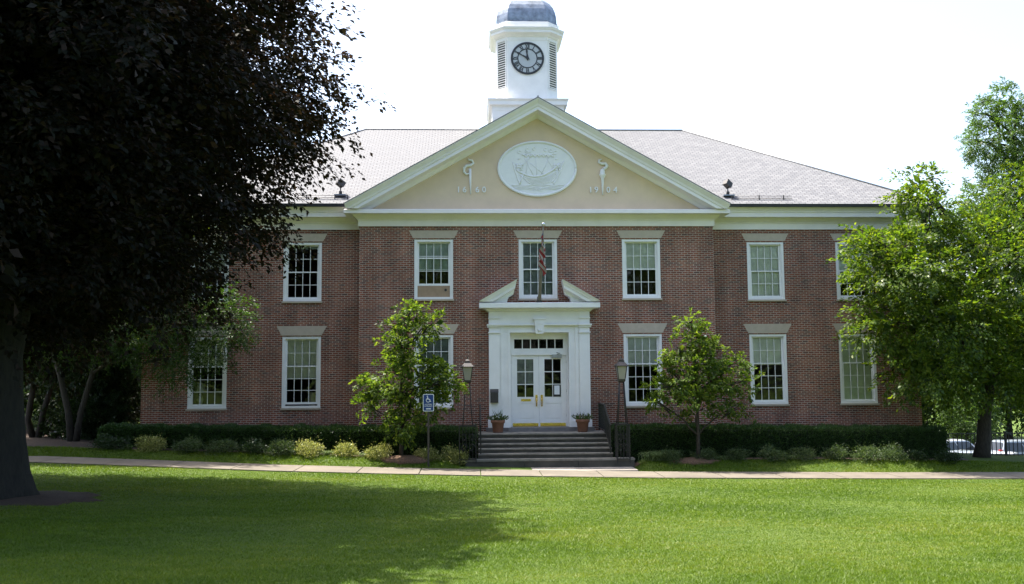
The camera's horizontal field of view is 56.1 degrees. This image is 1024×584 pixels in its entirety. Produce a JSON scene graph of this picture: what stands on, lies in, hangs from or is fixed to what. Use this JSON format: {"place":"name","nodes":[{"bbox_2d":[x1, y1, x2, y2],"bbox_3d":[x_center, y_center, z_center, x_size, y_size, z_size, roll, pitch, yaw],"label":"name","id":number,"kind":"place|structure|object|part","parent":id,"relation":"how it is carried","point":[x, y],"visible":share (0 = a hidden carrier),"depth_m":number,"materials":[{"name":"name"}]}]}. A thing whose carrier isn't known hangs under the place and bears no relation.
{"place":"outdoors","nodes":[
{"label":"outdoors","id":0,"kind":"place"},
{"bbox_2d":[0,411,1023,583],"bbox_3d":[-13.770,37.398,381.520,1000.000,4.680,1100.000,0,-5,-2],"label":"ground","id":1,"kind":"structure","parent":0,"point":[1010,458],"depth_m":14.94,"materials":[{"name":"green plant"}]},
{"bbox_2d":[23,375,59,423],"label":"background tree","id":2,"kind":"object","parent":1,"relation":"on","point":[35,397],"depth_m":40.06,"materials":[{"name":"green plant"}]},
{"bbox_2d":[0,490,102,505],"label":"mulch bed","id":3,"kind":"object","parent":1,"relation":"on","point":[51,497],"visible":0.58,"depth_m":17.40,"materials":[{"name":"soil"}]},
{"bbox_2d":[0,0,402,499],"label":"copper beech","id":4,"kind":"object","parent":3,"relation":"on","point":[126,139],"visible":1,"depth_m":16.51,"materials":[{"name":"brown plant"}]},
{"bbox_2d":[26,430,96,447],"bbox_3d":[-19.408,5.227,34.458,11.400,0.112,10.000,0,-5,-2],"label":"mulch strip","id":5,"kind":"object","parent":1,"relation":"on","point":[42,441],"visible":0.33,"depth_m":31.89,"materials":[{"name":"soil"}]},
{"bbox_2d":[23,342,83,437],"bbox_3d":[-17.740,0.387,34.876,5.193,10.029,4.471,0,-5,-2],"label":"leaning tree","id":6,"kind":"object","parent":5,"relation":"on","point":[28,422],"visible":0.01,"depth_m":34.49,"materials":[{"name":"brown plant"}]},
{"bbox_2d":[23,314,141,440],"bbox_3d":[-15.734,3.313,34.674,5.986,6.242,3.354,-2,-5,18],"label":"evergreen bush","id":7,"kind":"object","parent":5,"relation":"on","point":[110,395],"visible":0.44,"depth_m":33.76,"materials":[{"name":"green plant"}]},
{"bbox_2d":[30,279,262,441],"bbox_3d":[-14.815,-0.521,31.525,12.837,11.197,7.378,1,-5,-16],"label":"leaning tree","id":8,"kind":"object","parent":5,"relation":"on","point":[73,434],"visible":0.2,"depth_m":31.64,"materials":[{"name":"green plant"}]},
{"bbox_2d":[23,339,140,426],"bbox_3d":[-17.475,2.956,38.821,5.838,5.955,5.697,1,-5,-13],"label":"background tree","id":9,"kind":"object","parent":1,"relation":"on","point":[55,400],"visible":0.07,"depth_m":37.67,"materials":[{"name":"green plant"}]},
{"bbox_2d":[119,444,136,449],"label":"strap leaf plant","id":10,"kind":"object","parent":1,"relation":"on","point":[128,447],"visible":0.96,"depth_m":29.76,"materials":[{"name":"green plant"}]},
{"bbox_2d":[78,444,395,456],"bbox_3d":[-7.723,5.293,31.877,11.730,0.628,3.590,0,-5,-2],"label":"flower bed","id":11,"kind":"object","parent":1,"relation":"on","point":[168,449],"visible":0.08,"depth_m":30.46,"materials":[{"name":"soil"}]},
{"bbox_2d":[87,432,131,451],"bbox_3d":[-12.464,4.671,29.733,1.554,0.693,1.077,0,-5,-2],"label":"shrub","id":12,"kind":"object","parent":11,"relation":"on","point":[107,444],"visible":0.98,"depth_m":29.69,"materials":[{"name":"green plant"}]},
{"bbox_2d":[97,422,145,446],"bbox_3d":[-12.691,4.660,31.338,1.454,0.897,1.525,0,-5,-2],"label":"hedge","id":13,"kind":"object","parent":11,"relation":"on","point":[114,429],"visible":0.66,"depth_m":30.80,"materials":[{"name":"green plant"}]},
{"bbox_2d":[133,434,169,452],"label":"shrub","id":14,"kind":"object","parent":11,"relation":"on","point":[151,445],"visible":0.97,"depth_m":29.79,"materials":[{"name":"green plant"}]},
{"bbox_2d":[165,434,206,454],"bbox_3d":[-10.038,4.738,29.779,1.400,0.683,1.296,2,-6,-24],"label":"shrub","id":15,"kind":"object","parent":11,"relation":"on","point":[185,444],"visible":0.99,"depth_m":29.66,"materials":[{"name":"green plant"}]},
{"bbox_2d":[204,434,246,455],"bbox_3d":[-9.023,4.809,29.940,1.148,0.726,1.384,-2,-5,19],"label":"shrub","id":16,"kind":"object","parent":11,"relation":"on","point":[218,448],"visible":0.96,"depth_m":29.79,"materials":[{"name":"green plant"}]},
{"bbox_2d":[237,436,268,454],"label":"shrub","id":17,"kind":"object","parent":11,"relation":"on","point":[251,446],"visible":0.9,"depth_m":29.89,"materials":[{"name":"green plant"}]},
{"bbox_2d":[263,434,296,456],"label":"shrub","id":18,"kind":"object","parent":11,"relation":"on","point":[283,447],"visible":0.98,"depth_m":29.79,"materials":[{"name":"green plant"}]},
{"bbox_2d":[134,422,478,462],"bbox_3d":[-6.626,4.974,31.561,11.181,1.493,1.582,0,-5,-2],"label":"hedge","id":19,"kind":"object","parent":11,"relation":"on","point":[442,435],"visible":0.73,"depth_m":31.08,"materials":[{"name":"green plant"}]},
{"bbox_2d":[330,438,359,457],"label":"shrub","id":20,"kind":"object","parent":11,"relation":"on","point":[345,451],"visible":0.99,"depth_m":30.01,"materials":[{"name":"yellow plant"}]},
{"bbox_2d":[437,442,470,464],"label":"shrub","id":21,"kind":"object","parent":11,"relation":"on","point":[455,455],"visible":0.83,"depth_m":30.13,"materials":[{"name":"green plant"}]},
{"bbox_2d":[292,437,324,457],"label":"shrub","id":22,"kind":"object","parent":1,"relation":"on","point":[310,448],"visible":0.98,"depth_m":29.85,"materials":[{"name":"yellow plant"}]},
{"bbox_2d":[319,449,335,455],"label":"strap leaf plant","id":23,"kind":"object","parent":1,"relation":"on","point":[326,452],"visible":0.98,"depth_m":30.00,"materials":[{"name":"green plant"}]},
{"bbox_2d":[380,455,434,464],"bbox_3d":[-3.355,5.234,29.993,2.122,0.277,1.190,0,-5,-2],"label":"mulch mound","id":24,"kind":"object","parent":1,"relation":"on","point":[403,459],"visible":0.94,"depth_m":29.64,"materials":[{"name":"brown soil"}]},
{"bbox_2d":[362,441,394,460],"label":"shrub","id":25,"kind":"object","parent":24,"relation":"on","point":[375,451],"visible":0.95,"depth_m":29.90,"materials":[{"name":"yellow plant"}]},
{"bbox_2d":[412,443,444,461],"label":"shrub","id":26,"kind":"object","parent":24,"relation":"on","point":[436,455],"visible":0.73,"depth_m":30.02,"materials":[{"name":"green plant"}]},
{"bbox_2d":[348,298,469,454],"bbox_3d":[-3.223,2.820,30.288,3.840,5.248,2.264,0,-5,-2],"label":"tree","id":27,"kind":"object","parent":1,"relation":"on","point":[386,391],"visible":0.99,"depth_m":30.07,"materials":[{"name":"green plant"}]},
{"bbox_2d":[423,394,433,466],"bbox_3d":[-2.552,4.316,29.320,0.335,2.384,0.068,0,-5,-2],"label":"accessible sign","id":28,"kind":"object","parent":1,"relation":"on","point":[428,402],"visible":1,"depth_m":29.37,"materials":[{"name":"blue metal"}]},
{"bbox_2d":[29,456,1023,478],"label":"walk","id":29,"kind":"structure","parent":1,"relation":"on","point":[508,473],"depth_m":28.01,"materials":[{"name":"concrete"}]},
{"bbox_2d":[140,0,935,447],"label":"town hall","id":30,"kind":"structure","parent":1,"relation":"on","point":[648,234],"depth_m":34.09,"materials":[{"name":"brick"}]},
{"bbox_2d":[195,383,205,403],"bbox_3d":[-11.094,3.663,34.170,0.400,0.850,0.400,0,-5,-2],"label":"table lamp","id":31,"kind":"object","parent":30,"relation":"in","point":[201,399],"visible":0.67,"depth_m":34.07,"materials":[{"name":"white paint"}]},
{"bbox_2d":[185,326,232,410],"bbox_3d":[-10.734,2.695,33.889,1.770,2.943,0.260,0,-5,-2],"label":"window","id":32,"kind":"structure","parent":30,"relation":"in","point":[190,406],"depth_m":33.85,"materials":[{"name":"white paint"}]},
{"bbox_2d":[193,234,230,302],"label":"window","id":33,"kind":"structure","parent":30,"relation":"in","point":[225,289],"depth_m":34.23,"materials":[{"name":"white paint"}]},
{"bbox_2d":[277,326,326,409],"bbox_3d":[-7.457,2.685,34.029,1.770,2.943,0.260,0,-5,-2],"label":"window","id":34,"kind":"structure","parent":30,"relation":"in","point":[301,356],"depth_m":34.08,"materials":[{"name":"white paint"}]},
{"bbox_2d":[280,234,326,302],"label":"window","id":35,"kind":"structure","parent":30,"relation":"in","point":[306,237],"depth_m":34.33,"materials":[{"name":"white paint"}]},
{"bbox_2d":[307,392,315,405],"bbox_3d":[-7.146,3.835,34.322,0.380,0.480,0.380,0,-5,-2],"label":"vase","id":36,"kind":"object","parent":30,"relation":"in","point":[312,396],"visible":0.81,"depth_m":34.21,"materials":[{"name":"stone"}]},
{"bbox_2d":[334,178,345,194],"bbox_3d":[-6.168,-3.767,34.539,0.404,0.648,0.392,0,-5,-2],"label":"floodlight","id":37,"kind":"object","parent":30,"relation":"on","point":[341,184],"visible":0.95,"depth_m":34.48,"materials":[{"name":"grey metal"}]},
{"bbox_2d":[409,231,457,300],"bbox_3d":[-2.753,-0.920,33.767,1.730,2.477,0.260,0,-5,-2],"label":"window","id":38,"kind":"structure","parent":30,"relation":"in","point":[430,255],"depth_m":33.78,"materials":[{"name":"white paint"}]},
{"bbox_2d":[412,324,458,408],"bbox_3d":[-2.729,2.602,33.462,1.770,2.943,0.270,0,-5,-2],"label":"window","id":39,"kind":"structure","parent":30,"relation":"in","point":[443,347],"depth_m":33.55,"materials":[{"name":"white paint"}]},
{"bbox_2d":[490,389,498,402],"bbox_3d":[-0.606,3.563,32.916,0.290,0.470,0.144,0,-5,-2],"label":"mailbox","id":40,"kind":"object","parent":30,"relation":"attached to","point":[494,395],"visible":1,"depth_m":32.86,"materials":[{"name":"grey metal"}]},
{"bbox_2d":[511,355,538,426],"bbox_3d":[0.455,3.448,33.462,0.976,2.470,0.158,0,-5,-2],"label":"door","id":41,"kind":"structure","parent":30,"relation":"in","point":[525,368],"depth_m":33.48,"materials":[{"name":"white paint"}]},
{"bbox_2d":[514,231,561,299],"bbox_3d":[0.913,-0.932,33.928,1.730,2.477,0.270,0,-5,-2],"label":"window","id":42,"kind":"structure","parent":30,"relation":"in","point":[529,269],"depth_m":33.97,"materials":[{"name":"white paint"}]},
{"bbox_2d":[536,222,545,301],"bbox_3d":[1.018,-0.992,32.862,0.218,2.658,1.217,0,-5,-9],"label":"flagpole","id":43,"kind":"object","parent":30,"relation":"on","point":[543,224],"visible":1,"depth_m":32.98,"materials":[{"name":"grey wood"}]},
{"bbox_2d":[538,234,546,275],"bbox_3d":[1.036,-1.276,32.552,0.290,1.457,0.406,0,-5,-2],"label":"flag","id":44,"kind":"object","parent":43,"relation":"hanging from","point":[541,263],"visible":1,"depth_m":32.58,"materials":[{"name":"fabric"}]},
{"bbox_2d":[539,352,566,425],"bbox_3d":[1.437,3.389,33.486,0.976,2.578,0.173,0,-5,-2],"label":"door","id":45,"kind":"structure","parent":30,"relation":"in","point":[552,410],"depth_m":33.50,"materials":[{"name":"white paint"}]},
{"bbox_2d":[617,231,663,299],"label":"window","id":46,"kind":"structure","parent":30,"relation":"in","point":[637,254],"depth_m":34.12,"materials":[{"name":"white paint"}]},
{"bbox_2d":[618,323,666,407],"bbox_3d":[4.604,2.579,33.769,1.770,2.943,0.260,0,-5,-2],"label":"window","id":47,"kind":"structure","parent":30,"relation":"in","point":[638,351],"depth_m":33.82,"materials":[{"name":"white paint"}]},
{"bbox_2d":[722,179,734,195],"bbox_3d":[7.899,-3.812,35.139,0.404,0.648,0.392,0,-5,-2],"label":"floodlight","id":48,"kind":"object","parent":30,"relation":"on","point":[727,183],"visible":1,"depth_m":35.08,"materials":[{"name":"grey metal"}]},
{"bbox_2d":[742,234,787,300],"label":"window","id":49,"kind":"structure","parent":30,"relation":"in","point":[765,260],"depth_m":35.10,"materials":[{"name":"white paint"}]},
{"bbox_2d":[744,324,790,405],"bbox_3d":[9.267,2.632,34.741,1.770,2.943,0.260,0,-5,-2],"label":"window","id":50,"kind":"structure","parent":30,"relation":"in","point":[765,349],"depth_m":34.78,"materials":[{"name":"white paint"}]},
{"bbox_2d":[830,234,875,300],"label":"window","id":51,"kind":"structure","parent":30,"relation":"in","point":[840,266],"depth_m":35.18,"materials":[{"name":"white paint"}]},
{"bbox_2d":[833,324,879,404],"bbox_3d":[12.544,2.622,34.881,1.770,2.943,0.260,0,-5,-2],"label":"window","id":52,"kind":"structure","parent":30,"relation":"in","point":[855,377],"depth_m":34.92,"materials":[{"name":"white paint"}]},
{"bbox_2d":[465,430,634,467],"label":"front steps","id":53,"kind":"structure","parent":1,"relation":"on","point":[553,449],"depth_m":30.81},
{"bbox_2d":[459,356,476,463],"bbox_3d":[-1.403,3.714,30.380,0.548,3.355,0.429,0,-5,-2],"label":"lamp post","id":54,"kind":"object","parent":53,"relation":"on","point":[467,366],"visible":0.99,"depth_m":30.30,"materials":[{"name":"black metal"}]},
{"bbox_2d":[479,404,480,453],"bbox_3d":[-1.050,4.501,31.791,0.052,1.523,2.923,0,-5,-2],"label":"iron railing","id":55,"kind":"object","parent":53,"relation":"on","point":[480,424],"visible":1,"depth_m":31.10,"materials":[{"name":"black metal"}]},
{"bbox_2d":[486,410,508,432],"bbox_3d":[-0.508,4.322,32.367,0.789,0.823,0.792,-5,-7,44],"label":"planter","id":56,"kind":"object","parent":53,"relation":"on","point":[498,422],"visible":1,"depth_m":32.21,"materials":[{"name":"ceramic"}]},
{"bbox_2d":[571,412,593,431],"bbox_3d":[2.387,4.337,32.471,0.784,0.773,0.780,0,-5,-2],"label":"planter","id":57,"kind":"object","parent":53,"relation":"on","point":[583,423],"visible":1,"depth_m":32.33,"materials":[{"name":"ceramic"}]},
{"bbox_2d":[598,403,611,452],"bbox_3d":[3.086,4.488,31.967,0.052,1.523,2.923,0,-5,-2],"label":"iron railing","id":58,"kind":"object","parent":53,"relation":"on","point":[605,425],"visible":1,"depth_m":31.87,"materials":[{"name":"black metal"}]},
{"bbox_2d":[614,356,630,462],"bbox_3d":[3.503,3.718,30.587,0.436,3.395,0.429,0,-5,-2],"label":"lamp post","id":59,"kind":"object","parent":53,"relation":"on","point":[620,365],"visible":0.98,"depth_m":30.56,"materials":[{"name":"black metal"}]},
{"bbox_2d":[637,449,681,460],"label":"strap leaf plant","id":60,"kind":"object","parent":1,"relation":"on","point":[655,456],"visible":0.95,"depth_m":30.39,"materials":[{"name":"green plant"}]},
{"bbox_2d":[670,457,720,464],"bbox_3d":[5.777,5.366,30.471,2.028,0.233,0.992,0,-5,-2],"label":"mulch mound","id":61,"kind":"object","parent":1,"relation":"on","point":[691,460],"visible":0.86,"depth_m":30.18,"materials":[{"name":"brown soil"}]},
{"bbox_2d":[639,307,764,457],"bbox_3d":[6.045,2.973,30.569,4.086,5.065,2.352,0,-5,-2],"label":"tree","id":62,"kind":"object","parent":1,"relation":"on","point":[693,387],"visible":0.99,"depth_m":30.40,"materials":[{"name":"green plant"}]},
{"bbox_2d":[782,454,799,459],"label":"strap leaf plant","id":63,"kind":"object","parent":1,"relation":"on","point":[793,456],"visible":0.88,"depth_m":30.61,"materials":[{"name":"green plant"}]},
{"bbox_2d":[635,457,975,465],"bbox_3d":[9.434,5.606,32.575,11.130,0.175,3.590,0,-5,-2],"label":"flower bed","id":64,"kind":"object","parent":1,"relation":"on","point":[637,463],"visible":0.08,"depth_m":31.26,"materials":[{"name":"soil"}]},
{"bbox_2d":[655,444,685,463],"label":"shrub","id":65,"kind":"object","parent":64,"relation":"on","point":[674,455],"visible":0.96,"depth_m":30.27,"materials":[{"name":"green plant"}]},
{"bbox_2d":[686,446,719,459],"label":"shrub","id":66,"kind":"object","parent":64,"relation":"on","point":[704,455],"visible":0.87,"depth_m":30.40,"materials":[{"name":"green plant"}]},
{"bbox_2d":[722,445,752,462],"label":"shrub","id":67,"kind":"object","parent":64,"relation":"on","point":[738,454],"visible":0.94,"depth_m":30.54,"materials":[{"name":"green plant"}]},
{"bbox_2d":[749,443,791,462],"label":"shrub","id":68,"kind":"object","parent":64,"relation":"on","point":[770,455],"visible":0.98,"depth_m":30.42,"materials":[{"name":"green plant"}]},
{"bbox_2d":[611,421,950,461],"bbox_3d":[8.832,5.038,32.203,11.549,1.474,1.590,0,-5,-2],"label":"hedge","id":69,"kind":"object","parent":64,"relation":"on","point":[655,436],"visible":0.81,"depth_m":31.70,"materials":[{"name":"green plant"}]},
{"bbox_2d":[790,443,817,461],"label":"shrub","id":70,"kind":"object","parent":64,"relation":"on","point":[809,455],"visible":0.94,"depth_m":30.59,"materials":[{"name":"green plant"}]},
{"bbox_2d":[819,444,852,460],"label":"shrub","id":71,"kind":"object","parent":64,"relation":"on","point":[831,451],"visible":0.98,"depth_m":30.67,"materials":[{"name":"green plant"}]},
{"bbox_2d":[849,441,888,463],"bbox_3d":[11.363,5.149,30.682,1.190,0.815,1.110,4,-6,-38],"label":"shrub","id":72,"kind":"object","parent":64,"relation":"on","point":[867,456],"visible":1,"depth_m":30.56,"materials":[{"name":"green plant"}]},
{"bbox_2d":[874,441,908,462],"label":"shrub","id":73,"kind":"object","parent":64,"relation":"on","point":[895,451],"visible":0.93,"depth_m":30.65,"materials":[{"name":"green plant"}]},
{"bbox_2d":[901,448,933,461],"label":"shrub","id":74,"kind":"object","parent":64,"relation":"on","point":[918,454],"visible":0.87,"depth_m":30.75,"materials":[{"name":"green plant"}]},
{"bbox_2d":[932,448,964,463],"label":"shrub","id":75,"kind":"object","parent":64,"relation":"on","point":[946,455],"visible":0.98,"depth_m":30.59,"materials":[{"name":"green plant"}]},
{"bbox_2d":[825,158,1023,457],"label":"broadleaf tree","id":76,"kind":"object","parent":1,"relation":"on","point":[931,292],"visible":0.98,"depth_m":31.48,"materials":[{"name":"green plant"}]},
{"bbox_2d":[921,381,940,425],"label":"background tree","id":77,"kind":"object","parent":1,"relation":"on","point":[923,411],"visible":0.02,"depth_m":80.30,"materials":[{"name":"green plant"}]},
{"bbox_2d":[921,305,970,434],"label":"background tree","id":78,"kind":"object","parent":1,"relation":"on","point":[933,410],"visible":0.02,"depth_m":89.11,"materials":[{"name":"green plant"}]},
{"bbox_2d":[908,75,1023,272],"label":"feathery tree","id":79,"kind":"object","parent":1,"relation":"on","point":[1013,119],"visible":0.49,"depth_m":35.58,"materials":[{"name":"green plant"}]},
{"bbox_2d":[931,363,1006,442],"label":"background tree","id":80,"kind":"object","parent":1,"relation":"on","point":[966,422],"visible":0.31,"depth_m":73.79,"materials":[{"name":"green plant"}]},
{"bbox_2d":[921,282,1023,444],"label":"background tree","id":81,"kind":"object","parent":1,"relation":"on","point":[1002,410],"visible":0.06,"depth_m":78.70,"materials":[{"name":"green plant"}]},
{"bbox_2d":[945,326,1023,440],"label":"background tree","id":82,"kind":"object","parent":1,"relation":"on","point":[1010,426],"visible":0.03,"depth_m":82.49,"materials":[{"name":"green plant"}]},
{"bbox_2d":[948,431,1023,455],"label":"iron fence","id":83,"kind":"object","parent":1,"relation":"on","point":[1005,433],"visible":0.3,"depth_m":34.07,"materials":[{"name":"black metal"}]},
{"bbox_2d":[531,467,637,470],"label":"forecourt paving","id":84,"kind":"structure","parent":0,"point":[592,468],"depth_m":29.71,"materials":[{"name":"grey concrete"}]},
{"bbox_2d":[216,0,1023,347],"label":"sky","id":85,"kind":"structure","parent":0,"point":[857,89],"materials":[{"name":"white"}]},
{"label":"parking lot","id":86,"kind":"structure","parent":0,"visible":0},
{"bbox_2d":[946,439,974,450],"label":"suv","id":87,"kind":"object","parent":86,"relation":"on","point":[963,443],"visible":0.06,"depth_m":61.81,"materials":[{"name":"white paint"}]},
{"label":"windows","id":88,"kind":"part","parent":87,"relation":"part of","materials":[{"name":"black glass"}]},
{"bbox_2d":[950,450,973,452],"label":"sedan","id":89,"kind":"object","parent":86,"relation":"on","point":[964,451],"depth_m":56.66,"materials":[{"name":"silver metal"}]},
{"bbox_2d":[991,451,1017,453],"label":"sedan","id":90,"kind":"object","parent":86,"relation":"on","point":[998,452],"visible":0.01,"depth_m":55.55,"materials":[{"name":"white paint"}]},
{"bbox_2d":[991,439,1023,453],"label":"suv","id":91,"kind":"object","parent":86,"relation":"on","point":[1010,443],"visible":0.09,"depth_m":60.84,"materials":[{"name":"silver metal"}]},
{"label":"windows","id":92,"kind":"part","parent":91,"relation":"part of","materials":[{"name":"grey glass"}]}
]}

